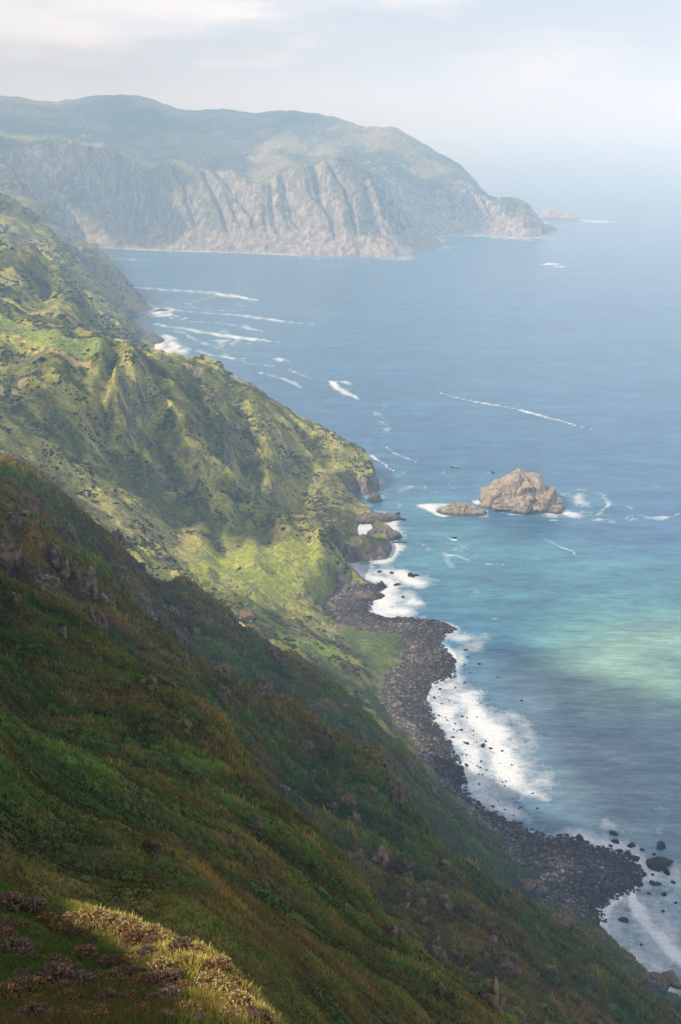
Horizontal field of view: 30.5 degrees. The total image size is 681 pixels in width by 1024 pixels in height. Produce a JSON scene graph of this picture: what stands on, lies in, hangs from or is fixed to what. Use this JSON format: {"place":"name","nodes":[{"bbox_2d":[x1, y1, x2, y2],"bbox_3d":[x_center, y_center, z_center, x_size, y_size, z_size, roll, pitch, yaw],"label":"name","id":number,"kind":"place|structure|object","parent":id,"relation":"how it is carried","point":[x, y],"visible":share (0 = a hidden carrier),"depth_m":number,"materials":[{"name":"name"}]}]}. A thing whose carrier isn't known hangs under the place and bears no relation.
{"place":"outdoors","nodes":[
{"label":"outdoors","id":0,"kind":"place"},
{"bbox_2d":[29,207,86,246],"bbox_3d":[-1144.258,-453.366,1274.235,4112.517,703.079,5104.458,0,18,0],"label":"mountain","id":1,"kind":"structure","parent":0,"point":[59,232],"depth_m":2302.16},
{"bbox_2d":[0,196,226,370],"bbox_3d":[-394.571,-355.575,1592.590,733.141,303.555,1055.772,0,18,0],"label":"bay slopes","id":2,"kind":"structure","parent":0,"point":[29,255],"depth_m":1648.64,"materials":[{"name":"plant"}]},
{"bbox_2d":[0,193,232,374],"bbox_3d":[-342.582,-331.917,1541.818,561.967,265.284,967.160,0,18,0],"label":"distant scrub","id":3,"kind":"object","parent":2,"relation":"on","point":[34,278],"visible":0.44,"depth_m":1429.82,"materials":[{"name":"green plant"}]},
{"bbox_2d":[0,94,358,127],"bbox_3d":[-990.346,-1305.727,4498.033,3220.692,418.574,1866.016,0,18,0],"label":"headland","id":4,"kind":"structure","parent":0,"point":[135,108],"depth_m":3706.58,"materials":[{"name":"plant"}]},
{"bbox_2d":[0,303,447,724],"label":"valley hills","id":5,"kind":"structure","parent":0,"point":[379,651],"depth_m":855.27,"materials":[{"name":"plant"}]},
{"bbox_2d":[0,325,380,667],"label":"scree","id":6,"kind":"structure","parent":5,"relation":"on","point":[221,544],"depth_m":848.43,"materials":[{"name":"plant"}]},
{"bbox_2d":[0,306,386,707],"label":"gorse scrub","id":7,"kind":"object","parent":5,"relation":"on","point":[299,622],"visible":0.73,"depth_m":856.87,"materials":[{"name":"green plant"}]},
{"bbox_2d":[236,609,256,620],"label":"rock outcrop","id":8,"kind":"object","parent":5,"relation":"on","point":[247,614],"visible":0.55,"depth_m":665.85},
{"bbox_2d":[321,582,646,922],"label":"cobbles","id":9,"kind":"object","parent":5,"relation":"on","point":[556,848],"visible":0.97,"depth_m":591.09,"materials":[{"name":"stone"}]},
{"bbox_2d":[348,590,384,600],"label":"rock reef","id":10,"kind":"object","parent":9,"relation":"on","point":[367,595],"visible":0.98,"depth_m":802.68},
{"bbox_2d":[0,700,514,1023],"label":"hillside","id":11,"kind":"structure","parent":0,"point":[308,860],"depth_m":41.26,"materials":[{"name":"plant"}]},
{"bbox_2d":[0,917,17,930],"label":"heather bush","id":12,"kind":"object","parent":11,"relation":"on","point":[4,923],"visible":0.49,"depth_m":8.53,"materials":[{"name":"purple plant"}]},
{"bbox_2d":[0,926,18,938],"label":"heather bush","id":13,"kind":"object","parent":11,"relation":"on","point":[5,930],"visible":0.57,"depth_m":8.29,"materials":[{"name":"brown plant"}]},
{"bbox_2d":[0,982,26,998],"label":"heather bush","id":14,"kind":"object","parent":11,"relation":"on","point":[11,988],"visible":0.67,"depth_m":6.09,"materials":[{"name":"brown plant"}]},
{"bbox_2d":[0,888,28,913],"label":"heather bush","id":15,"kind":"object","parent":11,"relation":"on","point":[10,900],"visible":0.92,"depth_m":9.38,"materials":[{"name":"purple plant"}]},
{"bbox_2d":[0,936,34,957],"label":"heather bush","id":16,"kind":"object","parent":11,"relation":"on","point":[17,944],"visible":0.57,"depth_m":7.63,"materials":[{"name":"purple plant"}]},
{"bbox_2d":[15,918,31,931],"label":"heather bush","id":17,"kind":"object","parent":11,"relation":"on","point":[25,924],"visible":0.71,"depth_m":8.88,"materials":[{"name":"brown plant"}]},
{"bbox_2d":[13,947,39,962],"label":"heather bush","id":18,"kind":"object","parent":11,"relation":"on","point":[31,951],"visible":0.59,"depth_m":7.50,"materials":[{"name":"purple plant"}]},
{"bbox_2d":[14,1000,52,1019],"bbox_3d":[-1.181,1.942,4.812,0.166,0.089,0.156,5,19,16],"label":"heather bush","id":19,"kind":"object","parent":11,"relation":"on","point":[31,1006],"visible":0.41,"depth_m":4.83,"materials":[{"name":"purple plant"}]},
{"bbox_2d":[20,976,49,992],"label":"heather bush","id":20,"kind":"object","parent":11,"relation":"on","point":[36,981],"visible":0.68,"depth_m":6.30,"materials":[{"name":"brown plant"}]},
{"bbox_2d":[20,896,49,915],"bbox_3d":[-2.321,2.984,9.461,0.238,0.126,0.219,1,18,2],"label":"heather bush","id":21,"kind":"object","parent":11,"relation":"on","point":[37,902],"visible":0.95,"depth_m":9.44,"materials":[{"name":"purple plant"}]},
{"bbox_2d":[34,911,58,926],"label":"heather bush","id":22,"kind":"object","parent":11,"relation":"on","point":[45,916],"visible":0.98,"depth_m":9.28,"materials":[{"name":"brown plant"}]},
{"bbox_2d":[40,952,66,964],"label":"heather bush","id":23,"kind":"object","parent":11,"relation":"on","point":[52,956],"visible":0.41,"depth_m":7.52,"materials":[{"name":"brown plant"}]},
{"bbox_2d":[30,959,77,985],"bbox_3d":[-1.487,2.433,6.527,0.261,0.140,0.271,-1,18,-2],"label":"heather bush","id":24,"kind":"object","parent":11,"relation":"on","point":[59,970],"visible":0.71,"depth_m":6.53,"materials":[{"name":"purple plant"}]},
{"bbox_2d":[50,922,68,933],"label":"heather bush","id":25,"kind":"object","parent":11,"relation":"on","point":[60,925],"visible":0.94,"depth_m":9.19,"materials":[{"name":"brown plant"}]},
{"bbox_2d":[50,979,75,991],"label":"heather bush","id":26,"kind":"object","parent":11,"relation":"on","point":[60,984],"visible":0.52,"depth_m":6.26,"materials":[{"name":"brown plant"}]},
{"bbox_2d":[52,987,80,1001],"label":"heather bush","id":27,"kind":"object","parent":11,"relation":"on","point":[67,991],"visible":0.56,"depth_m":6.00,"materials":[{"name":"brown plant"}]},
{"bbox_2d":[53,1004,80,1014],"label":"heather bush","id":28,"kind":"object","parent":11,"relation":"on","point":[68,1008],"visible":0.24,"depth_m":4.88,"materials":[{"name":"brown plant"}]},
{"bbox_2d":[61,969,98,987],"bbox_3d":[-1.356,2.440,6.489,0.202,0.107,0.186,0,18,1],"label":"heather bush","id":29,"kind":"object","parent":11,"relation":"on","point":[83,975],"visible":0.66,"depth_m":6.49,"materials":[{"name":"purple plant"}]},
{"bbox_2d":[72,907,94,925],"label":"heather bush","id":30,"kind":"object","parent":11,"relation":"on","point":[82,912],"visible":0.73,"depth_m":9.36,"materials":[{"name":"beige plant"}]},
{"bbox_2d":[71,944,98,959],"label":"heather bush","id":31,"kind":"object","parent":11,"relation":"on","point":[82,949],"visible":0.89,"depth_m":8.06,"materials":[{"name":"brown plant"}]},
{"bbox_2d":[82,1008,110,1021],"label":"heather bush","id":32,"kind":"object","parent":11,"relation":"on","point":[103,1011],"visible":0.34,"depth_m":4.77,"materials":[{"name":"brown plant"}]},
{"bbox_2d":[85,906,111,926],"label":"heather bush","id":33,"kind":"object","parent":11,"relation":"on","point":[99,912],"visible":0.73,"depth_m":9.33,"materials":[{"name":"beige plant"}]},
{"bbox_2d":[94,987,119,1001],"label":"heather bush","id":34,"kind":"object","parent":11,"relation":"on","point":[109,993],"visible":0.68,"depth_m":6.08,"materials":[{"name":"purple plant"}]},
{"bbox_2d":[95,953,120,968],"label":"heather bush","id":35,"kind":"object","parent":11,"relation":"on","point":[104,959],"visible":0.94,"depth_m":7.93,"materials":[{"name":"plant"}]},
{"bbox_2d":[99,911,123,928],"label":"heather bush","id":36,"kind":"object","parent":11,"relation":"on","point":[105,922],"visible":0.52,"depth_m":9.21,"materials":[{"name":"beige plant"}]},
{"bbox_2d":[106,968,126,978],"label":"heather bush","id":37,"kind":"object","parent":11,"relation":"on","point":[114,971],"visible":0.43,"depth_m":7.09,"materials":[{"name":"brown plant"}]},
{"bbox_2d":[112,974,132,985],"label":"heather bush","id":38,"kind":"object","parent":11,"relation":"on","point":[124,976],"visible":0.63,"depth_m":6.80,"materials":[{"name":"brown plant"}]},
{"bbox_2d":[110,914,138,933],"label":"heather bush","id":39,"kind":"object","parent":11,"relation":"on","point":[129,920],"visible":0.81,"depth_m":9.06,"materials":[{"name":"beige plant"}]},
{"bbox_2d":[116,928,146,946],"bbox_3d":[-1.475,3.018,8.835,0.220,0.116,0.229,-1,18,-5],"label":"heather bush","id":40,"kind":"object","parent":11,"relation":"on","point":[126,936],"visible":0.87,"depth_m":8.82,"materials":[{"name":"brown plant"}]},
{"bbox_2d":[123,949,142,964],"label":"heather bush","id":41,"kind":"object","parent":11,"relation":"on","point":[129,953],"visible":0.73,"depth_m":7.80,"materials":[{"name":"brown plant"}]},
{"bbox_2d":[126,1003,150,1016],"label":"heather bush","id":42,"kind":"object","parent":11,"relation":"on","point":[133,1006],"visible":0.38,"depth_m":5.40,"materials":[{"name":"brown plant"}]},
{"bbox_2d":[130,973,153,987],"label":"heather bush","id":43,"kind":"object","parent":11,"relation":"on","point":[139,979],"visible":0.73,"depth_m":6.83,"materials":[{"name":"brown plant"}]},
{"bbox_2d":[136,944,158,958],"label":"heather bush","id":44,"kind":"object","parent":11,"relation":"on","point":[146,949],"visible":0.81,"depth_m":7.83,"materials":[{"name":"plant"}]},
{"bbox_2d":[140,923,161,939],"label":"heather bush","id":45,"kind":"object","parent":11,"relation":"on","point":[149,930],"visible":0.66,"depth_m":8.90,"materials":[{"name":"beige plant"}]},
{"bbox_2d":[141,935,162,945],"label":"heather bush","id":46,"kind":"object","parent":11,"relation":"on","point":[150,939],"visible":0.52,"depth_m":8.71,"materials":[{"name":"brown plant"}]},
{"bbox_2d":[141,837,162,860],"bbox_3d":[-4.446,8.186,29.654,0.523,0.906,1.073,1,20,-26],"label":"rock outcrop","id":47,"kind":"object","parent":11,"relation":"on","point":[150,847],"visible":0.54,"depth_m":29.55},
{"bbox_2d":[0,880,305,1023],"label":"grass","id":48,"kind":"structure","parent":11,"relation":"on","point":[45,944],"depth_m":6.40,"materials":[{"name":"green plant"}]},
{"bbox_2d":[142,991,165,1002],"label":"heather bush","id":49,"kind":"object","parent":11,"relation":"on","point":[152,995],"visible":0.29,"depth_m":5.99,"materials":[{"name":"plant"}]},
{"bbox_2d":[142,971,167,987],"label":"heather bush","id":50,"kind":"object","parent":11,"relation":"on","point":[157,978],"visible":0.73,"depth_m":6.86,"materials":[{"name":"purple plant"}]},
{"bbox_2d":[146,956,175,971],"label":"heather bush","id":51,"kind":"object","parent":11,"relation":"on","point":[162,963],"visible":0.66,"depth_m":7.18,"materials":[{"name":"beige plant"}]},
{"bbox_2d":[151,1008,176,1023],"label":"heather bush","id":52,"kind":"object","parent":11,"relation":"on","point":[167,1014],"visible":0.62,"depth_m":5.24,"materials":[{"name":"purple plant"}]},
{"bbox_2d":[156,929,175,941],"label":"heather bush","id":53,"kind":"object","parent":11,"relation":"on","point":[164,934],"visible":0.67,"depth_m":8.77,"materials":[{"name":"beige plant"}]},
{"bbox_2d":[156,985,184,1001],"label":"heather bush","id":54,"kind":"object","parent":11,"relation":"on","point":[171,990],"visible":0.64,"depth_m":6.21,"materials":[{"name":"purple plant"}]},
{"bbox_2d":[160,968,181,983],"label":"heather bush","id":55,"kind":"object","parent":11,"relation":"on","point":[171,976],"visible":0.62,"depth_m":6.96,"materials":[{"name":"purple plant"}]},
{"bbox_2d":[167,935,193,952],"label":"heather bush","id":56,"kind":"object","parent":11,"relation":"on","point":[184,942],"visible":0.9,"depth_m":7.78,"materials":[{"name":"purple plant"}]},
{"bbox_2d":[174,979,197,990],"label":"heather bush","id":57,"kind":"object","parent":11,"relation":"on","point":[179,983],"visible":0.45,"depth_m":6.81,"materials":[{"name":"brown plant"}]},
{"bbox_2d":[172,999,202,1013],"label":"heather bush","id":58,"kind":"object","parent":11,"relation":"on","point":[192,1003],"visible":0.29,"depth_m":5.71,"materials":[{"name":"brown plant"}]},
{"bbox_2d":[188,942,206,955],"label":"heather bush","id":59,"kind":"object","parent":11,"relation":"on","point":[199,946],"visible":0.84,"depth_m":7.77,"materials":[{"name":"beige plant"}]},
{"bbox_2d":[194,968,225,986],"bbox_3d":[-0.715,2.587,6.888,0.185,0.125,0.195,8,19,22],"label":"heather bush","id":60,"kind":"object","parent":11,"relation":"on","point":[209,977],"visible":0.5,"depth_m":6.89,"materials":[{"name":"beige plant"}]},
{"bbox_2d":[199,957,228,973],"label":"heather bush","id":61,"kind":"object","parent":11,"relation":"on","point":[214,964],"visible":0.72,"depth_m":7.24,"materials":[{"name":"brown plant"}]},
{"bbox_2d":[205,977,239,998],"bbox_3d":[-0.618,2.488,6.481,0.189,0.119,0.191,16,24,41],"label":"heather bush","id":62,"kind":"object","parent":11,"relation":"on","point":[220,983],"visible":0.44,"depth_m":6.49,"materials":[{"name":"beige plant"}]},
{"bbox_2d":[219,1004,241,1019],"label":"heather bush","id":63,"kind":"object","parent":11,"relation":"on","point":[234,1009],"visible":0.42,"depth_m":5.78,"materials":[{"name":"beige plant"}]},
{"bbox_2d":[221,988,255,1010],"bbox_3d":[-0.500,2.391,6.104,0.174,0.107,0.171,-4,18,-13],"label":"heather bush","id":64,"kind":"object","parent":11,"relation":"on","point":[241,997],"visible":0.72,"depth_m":6.09,"materials":[{"name":"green plant"}]},
{"bbox_2d":[240,1005,261,1020],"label":"heather bush","id":65,"kind":"object","parent":11,"relation":"on","point":[256,1011],"visible":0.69,"depth_m":6.03,"materials":[{"name":"brown plant"}]},
{"bbox_2d":[258,1007,275,1023],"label":"heather bush","id":66,"kind":"object","parent":11,"relation":"on","point":[270,1017],"visible":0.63,"depth_m":6.11,"materials":[{"name":"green plant"}]},
{"bbox_2d":[381,924,405,942],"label":"rock outcrop","id":67,"kind":"object","parent":11,"relation":"on","point":[397,933],"visible":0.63,"depth_m":57.23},
{"bbox_2d":[476,976,505,1014],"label":"rock outcrop","id":68,"kind":"object","parent":11,"relation":"on","point":[495,998],"visible":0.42,"depth_m":52.72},
{"bbox_2d":[0,114,549,256],"bbox_3d":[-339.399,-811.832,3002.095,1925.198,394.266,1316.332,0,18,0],"label":"sea cliffs","id":69,"kind":"structure","parent":0,"point":[287,185],"depth_m":2905.42,"materials":[{"name":"stone"}]},
{"bbox_2d":[0,454,680,1023],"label":"steep slope","id":70,"kind":"structure","parent":0,"point":[394,730],"depth_m":235.06,"materials":[{"name":"plant"}]},
{"bbox_2d":[0,532,21,571],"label":"rock outcrop","id":71,"kind":"object","parent":70,"relation":"on","point":[9,558],"visible":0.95,"depth_m":204.05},
{"bbox_2d":[7,506,34,528],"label":"rock outcrop","id":72,"kind":"object","parent":70,"relation":"on","point":[16,515],"visible":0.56,"depth_m":214.94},
{"bbox_2d":[25,492,44,510],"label":"rock outcrop","id":73,"kind":"object","parent":70,"relation":"on","point":[37,500],"visible":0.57,"depth_m":361.96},
{"bbox_2d":[25,561,60,597],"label":"rock outcrop","id":74,"kind":"object","parent":70,"relation":"on","point":[35,576],"visible":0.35,"depth_m":198.31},
{"bbox_2d":[48,542,61,566],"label":"rock outcrop","id":75,"kind":"object","parent":70,"relation":"on","point":[54,553],"visible":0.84,"depth_m":211.71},
{"bbox_2d":[53,553,69,578],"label":"rock outcrop","id":76,"kind":"object","parent":70,"relation":"on","point":[63,567],"visible":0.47,"depth_m":212.09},
{"bbox_2d":[53,520,77,545],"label":"rock outcrop","id":77,"kind":"object","parent":70,"relation":"on","point":[67,533],"visible":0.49,"depth_m":349.07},
{"bbox_2d":[74,566,98,599],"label":"rock outcrop","id":78,"kind":"object","parent":70,"relation":"on","point":[86,584],"visible":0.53,"depth_m":215.31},
{"bbox_2d":[88,603,110,634],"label":"rock outcrop","id":79,"kind":"object","parent":70,"relation":"on","point":[101,619],"visible":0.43,"depth_m":112.59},
{"bbox_2d":[99,590,115,607],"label":"rock outcrop","id":80,"kind":"object","parent":70,"relation":"on","point":[106,597],"visible":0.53,"depth_m":217.01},
{"bbox_2d":[111,527,124,546],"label":"rock outcrop","id":81,"kind":"object","parent":70,"relation":"on","point":[118,534],"visible":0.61,"depth_m":470.65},
{"bbox_2d":[133,591,149,607],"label":"rock outcrop","id":82,"kind":"object","parent":70,"relation":"on","point":[142,600],"visible":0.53,"depth_m":402.12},
{"bbox_2d":[174,626,188,647],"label":"rock outcrop","id":83,"kind":"object","parent":70,"relation":"on","point":[182,635],"visible":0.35,"depth_m":415.63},
{"bbox_2d":[173,652,195,667],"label":"rock outcrop","id":84,"kind":"object","parent":70,"relation":"on","point":[187,659],"visible":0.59,"depth_m":212.07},
{"bbox_2d":[213,663,231,677],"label":"rock outcrop","id":85,"kind":"object","parent":70,"relation":"on","point":[223,670],"visible":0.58,"depth_m":258.86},
{"bbox_2d":[251,675,272,698],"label":"rock outcrop","id":86,"kind":"object","parent":70,"relation":"on","point":[263,687],"visible":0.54,"depth_m":268.19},
{"bbox_2d":[264,638,280,660],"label":"rock outcrop","id":87,"kind":"object","parent":70,"relation":"on","point":[275,652],"visible":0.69,"depth_m":479.20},
{"bbox_2d":[0,452,680,1023],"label":"heath tussocks","id":88,"kind":"object","parent":70,"relation":"on","point":[204,868],"visible":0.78,"depth_m":84.93,"materials":[{"name":"green plant"}]},
{"bbox_2d":[341,792,356,808],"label":"rock outcrop","id":89,"kind":"object","parent":70,"relation":"on","point":[348,799],"visible":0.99,"depth_m":228.88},
{"bbox_2d":[361,785,376,798],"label":"rock outcrop","id":90,"kind":"object","parent":70,"relation":"on","point":[372,789],"visible":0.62,"depth_m":239.13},
{"bbox_2d":[371,845,388,866],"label":"rock outcrop","id":91,"kind":"object","parent":70,"relation":"on","point":[382,856],"visible":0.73,"depth_m":211.62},
{"bbox_2d":[388,774,403,803],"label":"rock outcrop","id":92,"kind":"object","parent":70,"relation":"on","point":[396,788],"visible":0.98,"depth_m":252.80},
{"bbox_2d":[399,856,411,877],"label":"rock outcrop","id":93,"kind":"object","parent":70,"relation":"on","point":[404,867],"visible":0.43,"depth_m":216.44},
{"bbox_2d":[402,884,425,909],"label":"rock outcrop","id":94,"kind":"object","parent":70,"relation":"on","point":[419,899],"visible":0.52,"depth_m":197.72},
{"bbox_2d":[428,930,447,959],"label":"rock outcrop","id":95,"kind":"object","parent":70,"relation":"on","point":[436,948],"visible":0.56,"depth_m":172.75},
{"bbox_2d":[427,892,453,914],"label":"rock outcrop","id":96,"kind":"object","parent":70,"relation":"on","point":[444,901],"visible":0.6,"depth_m":204.69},
{"bbox_2d":[498,952,520,975],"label":"rock outcrop","id":97,"kind":"object","parent":70,"relation":"on","point":[512,957],"visible":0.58,"depth_m":189.52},
{"bbox_2d":[518,874,542,892],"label":"rock outcrop","id":98,"kind":"object","parent":70,"relation":"on","point":[530,884],"visible":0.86,"depth_m":501.83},
{"bbox_2d":[537,961,557,973],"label":"rock outcrop","id":99,"kind":"object","parent":70,"relation":"on","point":[547,967],"visible":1,"depth_m":208.57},
{"bbox_2d":[555,916,573,925],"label":"rock outcrop","id":100,"kind":"object","parent":70,"relation":"on","point":[566,920],"visible":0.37,"depth_m":434.44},
{"bbox_2d":[640,970,680,992],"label":"rock outcrop","id":101,"kind":"object","parent":70,"relation":"on","point":[664,981],"visible":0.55,"depth_m":411.04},
{"bbox_2d":[0,0,680,113],"label":"sky","id":102,"kind":"structure","parent":0,"point":[252,56],"materials":[{"name":"white"}]},
{"bbox_2d":[99,113,680,996],"bbox_3d":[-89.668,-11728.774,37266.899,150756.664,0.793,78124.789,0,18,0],"label":"sea","id":103,"kind":"structure","parent":0,"point":[553,357],"depth_m":1261.31,"materials":[{"name":"liquid"}]},
{"bbox_2d":[135,329,163,343],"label":"foam","id":104,"kind":"object","parent":103,"relation":"in","point":[150,337],"visible":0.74,"depth_m":1673.25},
{"bbox_2d":[355,512,393,524],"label":"rock reef","id":105,"kind":"object","parent":103,"relation":"in","point":[364,518],"visible":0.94,"depth_m":951.33},
{"bbox_2d":[367,492,381,502],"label":"rocky islet","id":106,"kind":"object","parent":103,"relation":"in","point":[374,497],"visible":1,"depth_m":999.08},
{"bbox_2d":[367,527,401,540],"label":"rock reef","id":107,"kind":"object","parent":103,"relation":"in","point":[392,535],"visible":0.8,"depth_m":914.91},
{"bbox_2d":[436,502,486,515],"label":"rocky islet","id":108,"kind":"object","parent":103,"relation":"in","point":[458,509],"visible":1,"depth_m":967.41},
{"bbox_2d":[478,468,564,514],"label":"sea stack","id":109,"kind":"object","parent":103,"relation":"in","point":[520,491],"visible":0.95,"depth_m":976.79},
{"bbox_2d":[540,208,561,218],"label":"rock reef","id":110,"kind":"object","parent":103,"relation":"in","point":[550,213],"visible":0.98,"depth_m":3578.69},
{"bbox_2d":[646,856,672,871],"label":"surf boulder","id":111,"kind":"object","parent":103,"relation":"in","point":[658,863],"visible":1,"depth_m":518.24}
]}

